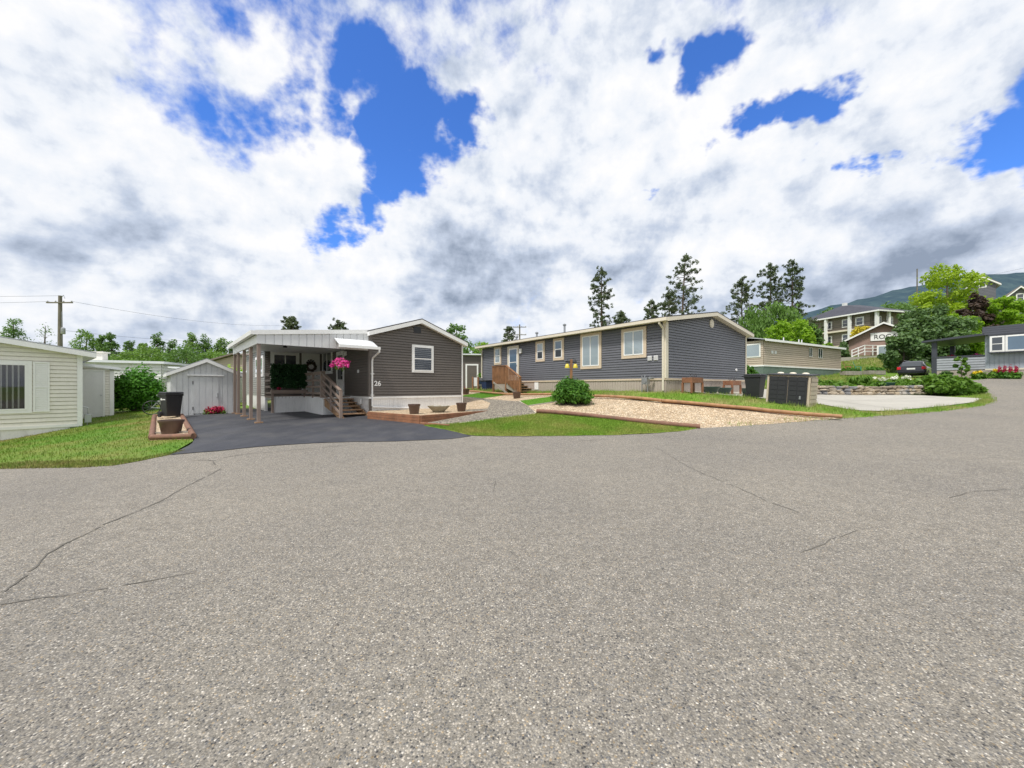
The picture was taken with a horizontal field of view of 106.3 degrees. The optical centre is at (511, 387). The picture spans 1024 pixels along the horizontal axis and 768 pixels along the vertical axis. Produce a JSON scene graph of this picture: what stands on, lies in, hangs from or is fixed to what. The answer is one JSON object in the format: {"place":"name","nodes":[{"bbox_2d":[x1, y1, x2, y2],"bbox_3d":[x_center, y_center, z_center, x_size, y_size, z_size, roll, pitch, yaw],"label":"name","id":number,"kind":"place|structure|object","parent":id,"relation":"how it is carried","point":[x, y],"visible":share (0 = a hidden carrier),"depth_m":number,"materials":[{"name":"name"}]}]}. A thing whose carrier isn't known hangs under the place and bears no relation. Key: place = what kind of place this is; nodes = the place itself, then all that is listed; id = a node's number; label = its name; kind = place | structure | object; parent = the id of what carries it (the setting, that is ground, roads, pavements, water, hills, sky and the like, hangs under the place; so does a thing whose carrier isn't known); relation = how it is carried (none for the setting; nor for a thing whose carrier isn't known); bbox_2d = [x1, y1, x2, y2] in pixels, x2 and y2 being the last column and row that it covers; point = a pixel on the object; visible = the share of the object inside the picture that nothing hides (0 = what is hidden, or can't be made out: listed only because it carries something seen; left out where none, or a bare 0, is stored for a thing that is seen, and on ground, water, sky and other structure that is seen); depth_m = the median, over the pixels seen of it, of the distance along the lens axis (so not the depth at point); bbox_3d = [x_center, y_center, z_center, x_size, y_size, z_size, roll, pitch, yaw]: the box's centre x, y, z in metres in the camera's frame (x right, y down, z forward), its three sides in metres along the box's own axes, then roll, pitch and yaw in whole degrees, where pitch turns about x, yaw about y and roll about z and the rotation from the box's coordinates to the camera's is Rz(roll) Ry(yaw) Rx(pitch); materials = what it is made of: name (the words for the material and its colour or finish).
{"place":"outdoors","nodes":[
{"label":"outdoors","id":0,"kind":"place"},
{"bbox_2d":[170,408,468,454],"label":"driveway","id":1,"kind":"structure","parent":0,"point":[218,432],"depth_m":11.63,"materials":[{"name":"grey asphalt"}]},
{"bbox_2d":[428,397,533,423],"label":"gravel path","id":2,"kind":"structure","parent":0,"point":[498,408],"depth_m":14.65,"materials":[{"name":"grey gravel"}]},
{"bbox_2d":[0,379,1023,767],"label":"road","id":3,"kind":"structure","parent":0,"point":[608,601],"depth_m":2.66,"materials":[{"name":"grey asphalt"}]},
{"bbox_2d":[0,412,1023,603],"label":"road cracks","id":4,"kind":"object","parent":3,"relation":"on","point":[18,580],"visible":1,"depth_m":3.74,"materials":[{"name":"black asphalt"}]},
{"bbox_2d":[0,0,1023,362],"label":"sky","id":5,"kind":"structure","parent":0,"point":[361,164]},
{"bbox_2d":[424,412,696,435],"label":"grass","id":6,"kind":"structure","parent":0,"point":[510,430],"depth_m":11.78,"materials":[{"name":"green plant"}]},
{"bbox_2d":[178,346,979,449],"bbox_3d":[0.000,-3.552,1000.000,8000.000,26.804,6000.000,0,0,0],"label":"ground","id":7,"kind":"structure","parent":0,"point":[893,373],"depth_m":25.39,"materials":[{"name":"brown soil"}]},
{"bbox_2d":[0,318,30,339],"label":"deciduous tree","id":8,"kind":"object","parent":7,"relation":"on","point":[10,330],"visible":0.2,"depth_m":59.75,"materials":[{"name":"green plant"}]},
{"bbox_2d":[0,336,95,439],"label":"mobile home","id":9,"kind":"object","parent":7,"relation":"on","point":[41,387],"visible":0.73,"depth_m":15.11,"materials":[{"name":"beige"}]},
{"bbox_2d":[0,360,31,413],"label":"window","id":10,"kind":"structure","parent":9,"relation":"in","point":[15,376],"depth_m":14.67,"materials":[{"name":"white plastic"}]},
{"bbox_2d":[46,295,72,345],"bbox_3d":[-46.967,-3.860,40.000,2.700,11.503,0.456,0,0,0],"label":"utility pole","id":11,"kind":"object","parent":7,"relation":"on","point":[61,330],"visible":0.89,"depth_m":39.87,"materials":[{"name":"wood"}]},
{"bbox_2d":[69,329,97,350],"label":"deciduous tree","id":12,"kind":"object","parent":7,"relation":"on","point":[92,342],"visible":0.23,"depth_m":57.77,"materials":[{"name":"green plant"}]},
{"bbox_2d":[100,332,120,358],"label":"deciduous tree","id":13,"kind":"object","parent":7,"relation":"on","point":[112,345],"visible":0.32,"depth_m":56.60,"materials":[{"name":"green plant"}]},
{"bbox_2d":[0,402,246,467],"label":"lawn base","id":14,"kind":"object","parent":7,"relation":"on","point":[135,449],"visible":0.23,"depth_m":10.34,"materials":[{"name":"green plant"}]},
{"bbox_2d":[0,449,182,468],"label":"grass","id":15,"kind":"structure","parent":14,"relation":"on","point":[56,465],"depth_m":8.02,"materials":[{"name":"green plant"}]},
{"bbox_2d":[83,363,120,417],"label":"garden shed","id":16,"kind":"structure","parent":14,"relation":"on","point":[98,390],"depth_m":19.10,"materials":[{"name":"beige"}]},
{"bbox_2d":[83,369,104,416],"bbox_3d":[-20.683,0.305,18.964,0.080,2.350,0.810,0,0,44],"label":"door","id":17,"kind":"structure","parent":16,"relation":"in","point":[93,380],"depth_m":19.00,"materials":[{"name":"white plastic"}]},
{"bbox_2d":[108,350,155,360],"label":"deciduous tree","id":18,"kind":"object","parent":7,"relation":"on","point":[125,355],"visible":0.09,"depth_m":51.23,"materials":[{"name":"green plant"}]},
{"bbox_2d":[85,351,187,403],"bbox_3d":[-31.620,-0.340,26.940,14.600,4.180,5.600,0,0,-16],"label":"mobile home","id":19,"kind":"object","parent":7,"relation":"on","point":[160,368],"visible":0.09,"depth_m":26.17,"materials":[{"name":"white plastic"}]},
{"bbox_2d":[114,362,166,411],"bbox_3d":[-21.135,-0.022,21.616,2.991,2.907,2.935,0,0,0],"label":"shrub","id":20,"kind":"object","parent":7,"relation":"on","point":[135,390],"visible":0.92,"depth_m":21.12,"materials":[{"name":"green plant"}]},
{"bbox_2d":[127,344,175,362],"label":"deciduous tree","id":21,"kind":"object","parent":7,"relation":"on","point":[156,354],"visible":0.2,"depth_m":49.35,"materials":[{"name":"green plant"}]},
{"bbox_2d":[147,332,168,358],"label":"deciduous tree","id":22,"kind":"object","parent":7,"relation":"on","point":[156,342],"visible":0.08,"depth_m":57.90,"materials":[{"name":"green plant"}]},
{"bbox_2d":[148,414,196,440],"bbox_3d":[-12.172,1.445,13.661,1.020,0.636,9.792,0,0,-43],"label":"raised bed","id":23,"kind":"object","parent":7,"relation":"on","point":[187,432],"visible":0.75,"depth_m":11.14,"materials":[{"name":"brown wood"}]},
{"bbox_2d":[157,392,183,416],"bbox_3d":[-14.015,0.705,15.768,0.761,1.030,0.652,0,0,28],"label":"wheelie bin","id":24,"kind":"object","parent":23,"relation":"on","point":[171,403],"visible":1,"depth_m":15.57,"materials":[{"name":"black plastic"}]},
{"bbox_2d":[157,419,184,433],"bbox_3d":[-9.869,1.143,11.120,0.600,0.400,0.600,0,0,0],"label":"plant pot","id":25,"kind":"object","parent":23,"relation":"on","point":[170,426],"visible":0.92,"depth_m":10.94,"materials":[{"name":"brown plastic"}]},
{"bbox_2d":[149,344,211,363],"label":"deciduous tree","id":26,"kind":"object","parent":7,"relation":"on","point":[188,352],"visible":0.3,"depth_m":49.18,"materials":[{"name":"green plant"}]},
{"bbox_2d":[180,332,202,363],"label":"deciduous tree","id":27,"kind":"object","parent":7,"relation":"on","point":[191,336],"visible":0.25,"depth_m":57.96,"materials":[{"name":"green plant"}]},
{"bbox_2d":[163,358,241,415],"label":"garden shed","id":28,"kind":"structure","parent":7,"relation":"on","point":[203,384],"depth_m":17.75,"materials":[{"name":"white plastic"}]},
{"bbox_2d":[193,377,218,413],"bbox_3d":[-14.187,0.360,17.808,0.965,1.680,0.054,0,0,-44],"label":"double door","id":29,"kind":"structure","parent":28,"relation":"in","point":[205,389],"depth_m":17.77,"materials":[{"name":"white wood"}]},
{"bbox_2d":[192,334,212,362],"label":"deciduous tree","id":30,"kind":"object","parent":7,"relation":"on","point":[206,344],"visible":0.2,"depth_m":59.77,"materials":[{"name":"green plant"}]},
{"bbox_2d":[212,337,227,355],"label":"deciduous tree","id":31,"kind":"object","parent":7,"relation":"on","point":[221,347],"visible":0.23,"depth_m":59.91,"materials":[{"name":"green plant"}]},
{"bbox_2d":[210,353,248,369],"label":"bungalow","id":32,"kind":"object","parent":7,"relation":"on","point":[225,360],"visible":0.12,"depth_m":42.28,"materials":[{"name":"beige"}]},
{"bbox_2d":[280,315,301,329],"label":"pine tree","id":33,"kind":"object","parent":7,"relation":"on","point":[290,322],"visible":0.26,"depth_m":49.65,"materials":[{"name":"green plant"}]},
{"bbox_2d":[227,319,467,422],"bbox_3d":[-11.008,-0.835,22.276,9.160,4.670,17.020,0,0,-42],"label":"mobile home","id":34,"kind":"object","parent":7,"relation":"on","point":[400,366],"visible":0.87,"depth_m":17.49,"materials":[{"name":"grey"}]},
{"bbox_2d":[270,351,298,378],"bbox_3d":[-11.889,-1.045,20.133,1.330,1.590,0.085,0,0,-42],"label":"window","id":35,"kind":"structure","parent":34,"relation":"in","point":[275,357],"depth_m":20.09,"materials":[{"name":"white plastic"}]},
{"bbox_2d":[269,363,307,388],"bbox_3d":[-10.791,-0.529,18.612,1.707,1.286,0.361,0,0,-42],"label":"hedge screen","id":36,"kind":"object","parent":34,"relation":"attached to","point":[286,375],"visible":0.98,"depth_m":18.52,"materials":[{"name":"green plant"}]},
{"bbox_2d":[302,353,319,391],"bbox_3d":[-10.960,-0.755,20.926,0.900,2.290,0.080,0,0,-42],"label":"door","id":37,"kind":"structure","parent":34,"relation":"in","point":[306,357],"depth_m":20.99,"materials":[{"name":"white plastic"}]},
{"bbox_2d":[322,352,332,373],"bbox_3d":[-9.759,-1.320,20.302,0.085,1.240,1.600,0,0,-42],"label":"window","id":38,"kind":"structure","parent":34,"relation":"in","point":[327,359],"depth_m":20.22,"materials":[{"name":"white plastic"}]},
{"bbox_2d":[329,352,350,370],"bbox_3d":[-6.865,-1.095,15.393,0.771,0.929,0.678,0,0,30],"label":"hanging basket","id":39,"kind":"object","parent":34,"relation":"hanging from","point":[340,363],"visible":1,"depth_m":15.31,"materials":[{"name":"pink plant"}]},
{"bbox_2d":[336,351,343,395],"bbox_3d":[-8.412,-0.675,18.771,0.080,2.150,1.020,0,0,-42],"label":"door","id":40,"kind":"structure","parent":34,"relation":"in","point":[339,373],"depth_m":18.71,"materials":[{"name":"white plastic"}]},
{"bbox_2d":[412,344,433,372],"bbox_3d":[-4.167,-1.320,17.965,1.120,1.280,0.085,0,0,-42],"label":"window","id":41,"kind":"structure","parent":34,"relation":"in","point":[422,355],"depth_m":17.95,"materials":[{"name":"white plastic"}]},
{"bbox_2d":[367,408,483,423],"bbox_3d":[-2.672,1.325,16.547,4.484,0.750,6.411,0,0,45],"label":"raised bed","id":42,"kind":"object","parent":7,"relation":"on","point":[426,415],"visible":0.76,"depth_m":14.14,"materials":[{"name":"beige gravel"}]},
{"bbox_2d":[447,397,489,409],"bbox_3d":[-2.625,0.819,19.200,3.150,0.470,5.600,0,0,0],"label":"beige gravel bed","id":43,"kind":"object","parent":42,"relation":"on","point":[473,403],"visible":0.48,"depth_m":18.62,"materials":[{"name":"beige gravel"}]},
{"bbox_2d":[446,323,473,353],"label":"deciduous tree","id":44,"kind":"object","parent":7,"relation":"on","point":[453,328],"visible":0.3,"depth_m":49.65,"materials":[{"name":"green plant"}]},
{"bbox_2d":[463,354,481,387],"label":"garden shed","id":45,"kind":"structure","parent":7,"relation":"on","point":[471,365],"depth_m":33.05,"materials":[{"name":"grey"}]},
{"bbox_2d":[465,364,477,387],"bbox_3d":[-3.451,-0.900,33.045,1.100,2.200,0.080,0,0,-8],"label":"door","id":46,"kind":"structure","parent":45,"relation":"in","point":[470,371],"depth_m":33.04,"materials":[{"name":"grey"}]},
{"bbox_2d":[491,365,533,392],"bbox_3d":[0.095,-0.435,23.689,1.425,1.831,2.919,0,0,-38],"label":"wooden stoop","id":47,"kind":"object","parent":7,"relation":"on","point":[500,374],"visible":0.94,"depth_m":23.30,"materials":[{"name":"brown wood"}]},
{"bbox_2d":[588,266,614,326],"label":"pine tree","id":48,"kind":"object","parent":7,"relation":"on","point":[598,278],"visible":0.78,"depth_m":59.90,"materials":[{"name":"green plant"}]},
{"bbox_2d":[475,311,753,392],"bbox_3d":[5.352,-1.442,24.475,8.840,4.683,14.920,0,0,-38],"label":"mobile home","id":49,"kind":"object","parent":7,"relation":"on","point":[666,353],"visible":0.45,"depth_m":18.97,"materials":[{"name":"plastic"}]},
{"bbox_2d":[507,345,518,380],"bbox_3d":[0.060,-1.540,24.726,0.080,2.220,1.170,0,0,-38],"label":"door","id":50,"kind":"structure","parent":49,"relation":"in","point":[512,351],"depth_m":24.69,"materials":[{"name":"white plastic"}]},
{"bbox_2d":[535,341,544,361],"bbox_3d":[1.666,-2.115,22.702,0.085,1.210,0.800,0,0,-38],"label":"window","id":51,"kind":"structure","parent":49,"relation":"in","point":[540,345],"depth_m":22.65,"materials":[{"name":"white plastic"}]},
{"bbox_2d":[553,337,563,360],"bbox_3d":[2.604,-2.125,21.482,0.085,1.230,0.840,0,0,-38],"label":"window","id":52,"kind":"structure","parent":49,"relation":"in","point":[558,343],"depth_m":21.45,"materials":[{"name":"white plastic"}]},
{"bbox_2d":[580,331,601,368],"bbox_3d":[4.023,-1.855,19.634,0.085,1.830,1.380,0,0,-38],"label":"window","id":53,"kind":"structure","parent":49,"relation":"in","point":[590,343],"depth_m":19.56,"materials":[{"name":"white plastic"}]},
{"bbox_2d":[621,326,646,358],"bbox_3d":[5.576,-2.025,17.610,0.085,1.390,1.320,0,0,-38],"label":"window","id":54,"kind":"structure","parent":49,"relation":"in","point":[633,340],"depth_m":17.55,"materials":[{"name":"glass"}]},
{"bbox_2d":[643,299,659,319],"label":"pine tree","id":55,"kind":"object","parent":7,"relation":"on","point":[649,314],"visible":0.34,"depth_m":57.67,"materials":[{"name":"green plant"}]},
{"bbox_2d":[656,290,678,316],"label":"pine tree","id":56,"kind":"object","parent":7,"relation":"on","point":[669,295],"visible":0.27,"depth_m":63.84,"materials":[{"name":"green plant"}]},
{"bbox_2d":[661,253,705,314],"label":"pine tree","id":57,"kind":"object","parent":7,"relation":"on","point":[683,287],"visible":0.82,"depth_m":59.82,"materials":[{"name":"green plant"}]},
{"bbox_2d":[463,387,993,417],"bbox_3d":[8.594,0.534,18.756,30.170,0.895,12.000,0,0,17],"label":"lawn base","id":58,"kind":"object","parent":7,"relation":"on","point":[741,403],"visible":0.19,"depth_m":14.99,"materials":[{"name":"green plant"}]},
{"bbox_2d":[681,373,703,392],"bbox_3d":[7.765,-0.216,16.506,0.994,0.902,0.468,0,0,-38],"label":"planter table","id":59,"kind":"object","parent":58,"relation":"on","point":[693,380],"visible":0.97,"depth_m":16.33,"materials":[{"name":"red wood"}]},
{"bbox_2d":[766,372,819,407],"bbox_3d":[10.726,0.125,14.719,1.220,1.395,1.410,0,3,-41],"label":"storage box","id":60,"kind":"object","parent":58,"relation":"on","point":[793,387],"visible":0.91,"depth_m":14.30,"materials":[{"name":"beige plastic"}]},
{"bbox_2d":[768,376,787,404],"bbox_3d":[10.107,0.138,14.600,0.050,1.090,0.590,0,4,-41],"label":"door","id":61,"kind":"structure","parent":60,"relation":"in","point":[778,386],"depth_m":14.57,"materials":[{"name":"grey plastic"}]},
{"bbox_2d":[787,377,807,405],"bbox_3d":[10.495,0.175,14.132,0.068,1.090,0.590,0,4,-41],"label":"door","id":62,"kind":"structure","parent":60,"relation":"in","point":[797,386],"depth_m":14.11,"materials":[{"name":"grey plastic"}]},
{"bbox_2d":[724,392,996,425],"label":"grass","id":63,"kind":"structure","parent":58,"relation":"on","point":[974,403],"depth_m":13.28,"materials":[{"name":"green plant"}]},
{"bbox_2d":[720,275,761,322],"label":"pine tree","id":64,"kind":"object","parent":7,"relation":"on","point":[740,284],"visible":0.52,"depth_m":61.88,"materials":[{"name":"green plant"}]},
{"bbox_2d":[744,262,793,324],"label":"pine tree","id":65,"kind":"object","parent":7,"relation":"on","point":[769,285],"visible":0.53,"depth_m":61.42,"materials":[{"name":"green plant"}]},
{"bbox_2d":[738,300,806,340],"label":"deciduous tree","id":66,"kind":"object","parent":7,"relation":"on","point":[755,324],"visible":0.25,"depth_m":52.22,"materials":[{"name":"green plant"}]},
{"bbox_2d":[763,317,816,343],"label":"deciduous tree","id":67,"kind":"object","parent":7,"relation":"on","point":[787,331],"visible":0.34,"depth_m":46.84,"materials":[{"name":"green plant"}]},
{"bbox_2d":[772,259,816,325],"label":"pine tree","id":68,"kind":"object","parent":7,"relation":"on","point":[798,288],"visible":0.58,"depth_m":62.55,"materials":[{"name":"green plant"}]},
{"bbox_2d":[747,337,845,380],"bbox_3d":[27.043,-2.150,38.769,15.840,5.300,5.260,0,0,-30],"label":"mobile home","id":69,"kind":"object","parent":7,"relation":"on","point":[766,356],"visible":0.48,"depth_m":35.42,"materials":[{"name":"beige"}]},
{"bbox_2d":[747,343,760,357],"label":"window","id":70,"kind":"structure","parent":69,"relation":"in","point":[753,350],"depth_m":33.63,"materials":[{"name":"white glass"}]},
{"bbox_2d":[799,323,824,344],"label":"deciduous tree","id":71,"kind":"object","parent":7,"relation":"on","point":[818,334],"visible":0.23,"depth_m":64.52,"materials":[{"name":"green plant"}]},
{"bbox_2d":[764,355,919,388],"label":"grass","id":72,"kind":"structure","parent":7,"relation":"on","point":[834,377],"depth_m":41.47,"materials":[{"name":"green plant"}]},
{"bbox_2d":[811,303,910,346],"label":"apartment building","id":73,"kind":"structure","parent":7,"relation":"on","point":[837,331],"depth_m":74.88,"materials":[{"name":"beige"}]},
{"bbox_2d":[817,378,920,386],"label":"garden plants","id":74,"kind":"object","parent":7,"relation":"on","point":[820,382],"visible":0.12,"depth_m":23.06,"materials":[{"name":"green plant"}]},
{"bbox_2d":[844,322,897,355],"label":"brick building","id":75,"kind":"structure","parent":7,"relation":"on","point":[877,334],"depth_m":58.14,"materials":[{"name":"brown brick"}]},
{"bbox_2d":[863,367,885,374],"bbox_3d":[36.340,-1.660,38.502,2.200,0.808,0.763,0,0,-10],"label":"planter box","id":76,"kind":"object","parent":7,"relation":"on","point":[876,370],"visible":1,"depth_m":38.30,"materials":[{"name":"grey wood"}]},
{"bbox_2d":[817,385,934,394],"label":"stone wall","id":77,"kind":"structure","parent":7,"relation":"on","point":[875,390],"depth_m":20.59,"materials":[{"name":"stone"}]},
{"bbox_2d":[880,301,913,310],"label":"deciduous tree","id":78,"kind":"object","parent":7,"relation":"on","point":[903,306],"visible":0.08,"depth_m":107.53,"materials":[{"name":"green plant"}]},
{"bbox_2d":[877,329,928,370],"bbox_3d":[40.722,-3.665,40.149,4.166,4.884,4.208,0,0,0],"label":"deciduous tree","id":79,"kind":"object","parent":7,"relation":"on","point":[893,357],"visible":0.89,"depth_m":39.37,"materials":[{"name":"green plant"}]},
{"bbox_2d":[897,360,931,376],"bbox_3d":[36.279,-1.603,34.287,4.490,1.547,2.120,0,0,-32],"label":"parked car","id":80,"kind":"object","parent":7,"relation":"on","point":[915,368],"visible":0.71,"depth_m":33.13,"materials":[{"name":"black paint"}]},
{"bbox_2d":[891,303,982,353],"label":"deciduous tree","id":81,"kind":"object","parent":7,"relation":"on","point":[924,321],"visible":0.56,"depth_m":40.37,"materials":[{"name":"green plant"}]},
{"bbox_2d":[922,330,970,363],"bbox_3d":[44.644,-3.626,39.849,4.023,4.564,3.873,0,0,-36],"label":"deciduous tree","id":82,"kind":"object","parent":7,"relation":"on","point":[942,351],"visible":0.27,"depth_m":39.29,"materials":[{"name":"green plant"}]},
{"bbox_2d":[910,373,983,394],"bbox_3d":[23.480,-0.167,21.129,2.695,1.254,2.857,0,0,0],"label":"leafy shrub","id":83,"kind":"object","parent":7,"relation":"on","point":[945,384],"visible":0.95,"depth_m":20.24,"materials":[{"name":"green plant"}]},
{"bbox_2d":[908,263,992,315],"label":"deciduous tree","id":84,"kind":"object","parent":7,"relation":"on","point":[933,282],"visible":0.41,"depth_m":60.71,"materials":[{"name":"green plant"}]},
{"bbox_2d":[952,355,970,376],"bbox_3d":[33.450,-1.368,28.570,0.774,2.026,0.933,0,0,-43],"label":"sapling","id":85,"kind":"object","parent":7,"relation":"on","point":[964,363],"visible":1,"depth_m":28.52,"materials":[{"name":"green plant"}]},
{"bbox_2d":[948,311,984,354],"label":"deciduous tree","id":86,"kind":"object","parent":7,"relation":"on","point":[978,347],"visible":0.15,"depth_m":42.73,"materials":[{"name":"green plant"}]},
{"bbox_2d":[921,324,1023,378],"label":"mobile home","id":87,"kind":"object","parent":7,"relation":"on","point":[1004,345],"visible":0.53,"depth_m":28.02,"materials":[{"name":"plastic"}]},
{"bbox_2d":[990,335,1004,351],"bbox_3d":[34.736,-3.100,27.487,0.085,1.140,0.670,0,0,-30],"label":"window","id":88,"kind":"structure","parent":87,"relation":"in","point":[997,343],"depth_m":27.47,"materials":[{"name":"white plastic"}]},
{"bbox_2d":[1005,334,1023,350],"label":"window","id":89,"kind":"structure","parent":87,"relation":"in","point":[1012,342],"depth_m":26.82,"materials":[{"name":"glass"}]},
{"bbox_2d":[954,292,998,354],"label":"deciduous tree","id":90,"kind":"object","parent":7,"relation":"on","point":[977,304],"visible":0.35,"depth_m":44.80,"materials":[{"name":"brown plant"}]},
{"bbox_2d":[962,277,1000,311],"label":"gabled house","id":91,"kind":"structure","parent":7,"relation":"on","point":[988,290],"depth_m":93.00,"materials":[{"name":"stone"}]},
{"bbox_2d":[980,295,1023,348],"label":"deciduous tree","id":92,"kind":"object","parent":7,"relation":"on","point":[1010,308],"visible":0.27,"depth_m":44.12,"materials":[{"name":"green plant"}]},
{"bbox_2d":[998,285,1023,323],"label":"gabled house","id":93,"kind":"structure","parent":7,"relation":"on","point":[1018,292],"depth_m":86.54,"materials":[{"name":"stone"}]},
{"bbox_2d":[463,392,837,427],"bbox_3d":[1.327,0.754,17.581,5.683,1.010,20.400,0,0,-43],"label":"beige gravel bed","id":94,"kind":"object","parent":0,"point":[706,417],"visible":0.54,"depth_m":13.55,"materials":[{"name":"beige gravel"}]},
{"bbox_2d":[550,375,594,404],"bbox_3d":[2.367,0.113,15.337,1.802,1.275,1.816,0,0,0],"label":"round shrub","id":95,"kind":"object","parent":94,"relation":"on","point":[567,390],"visible":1,"depth_m":14.96,"materials":[{"name":"green plant"}]},
{"bbox_2d":[536,409,610,419],"bbox_3d":[2.109,0.941,13.329,2.658,0.307,0.150,0,0,25],"label":"landscape timber","id":96,"kind":"object","parent":94,"relation":"on","point":[569,413],"visible":0.8,"depth_m":13.26,"materials":[{"name":"brown wood"}]},
{"bbox_2d":[595,394,661,401],"bbox_3d":[4.617,0.434,15.459,2.766,0.250,0.120,0,0,39],"label":"landscape timber","id":97,"kind":"object","parent":94,"relation":"on","point":[633,397],"visible":1,"depth_m":15.32,"materials":[{"name":"brown wood"}]},
{"bbox_2d":[611,416,699,427],"bbox_3d":[4.517,1.110,12.231,2.658,0.316,0.150,0,0,25],"label":"landscape timber","id":98,"kind":"object","parent":94,"relation":"on","point":[689,425],"visible":0.91,"depth_m":12.14,"materials":[{"name":"brown wood"}]},
{"bbox_2d":[662,399,748,409],"bbox_3d":[6.973,0.612,13.990,2.841,0.333,0.120,0,0,26],"label":"landscape timber","id":99,"kind":"object","parent":94,"relation":"on","point":[706,404],"visible":1,"depth_m":13.91,"materials":[{"name":"brown wood"}]},
{"bbox_2d":[749,406,841,417],"bbox_3d":[9.173,0.809,12.561,2.477,0.288,0.120,0,0,42],"label":"landscape timber","id":100,"kind":"object","parent":94,"relation":"on","point":[797,412],"visible":1,"depth_m":12.45,"materials":[{"name":"brown wood"}]},
{"bbox_2d":[687,389,980,410],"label":"concrete driveway","id":101,"kind":"structure","parent":0,"point":[876,402],"depth_m":17.62,"materials":[{"name":"grey concrete"}]},
{"bbox_2d":[742,374,766,397],"bbox_3d":[10.327,-0.048,16.382,0.652,1.030,0.761,0,0,-35],"label":"wheelie bin","id":102,"kind":"object","parent":101,"relation":"on","point":[755,385],"visible":0.88,"depth_m":16.17,"materials":[{"name":"grey plastic"}]},
{"bbox_2d":[774,272,1023,332],"bbox_3d":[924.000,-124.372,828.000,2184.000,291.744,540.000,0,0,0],"label":"hill","id":103,"kind":"structure","parent":0,"point":[1010,282],"depth_m":781.37,"materials":[{"name":"green plant"}]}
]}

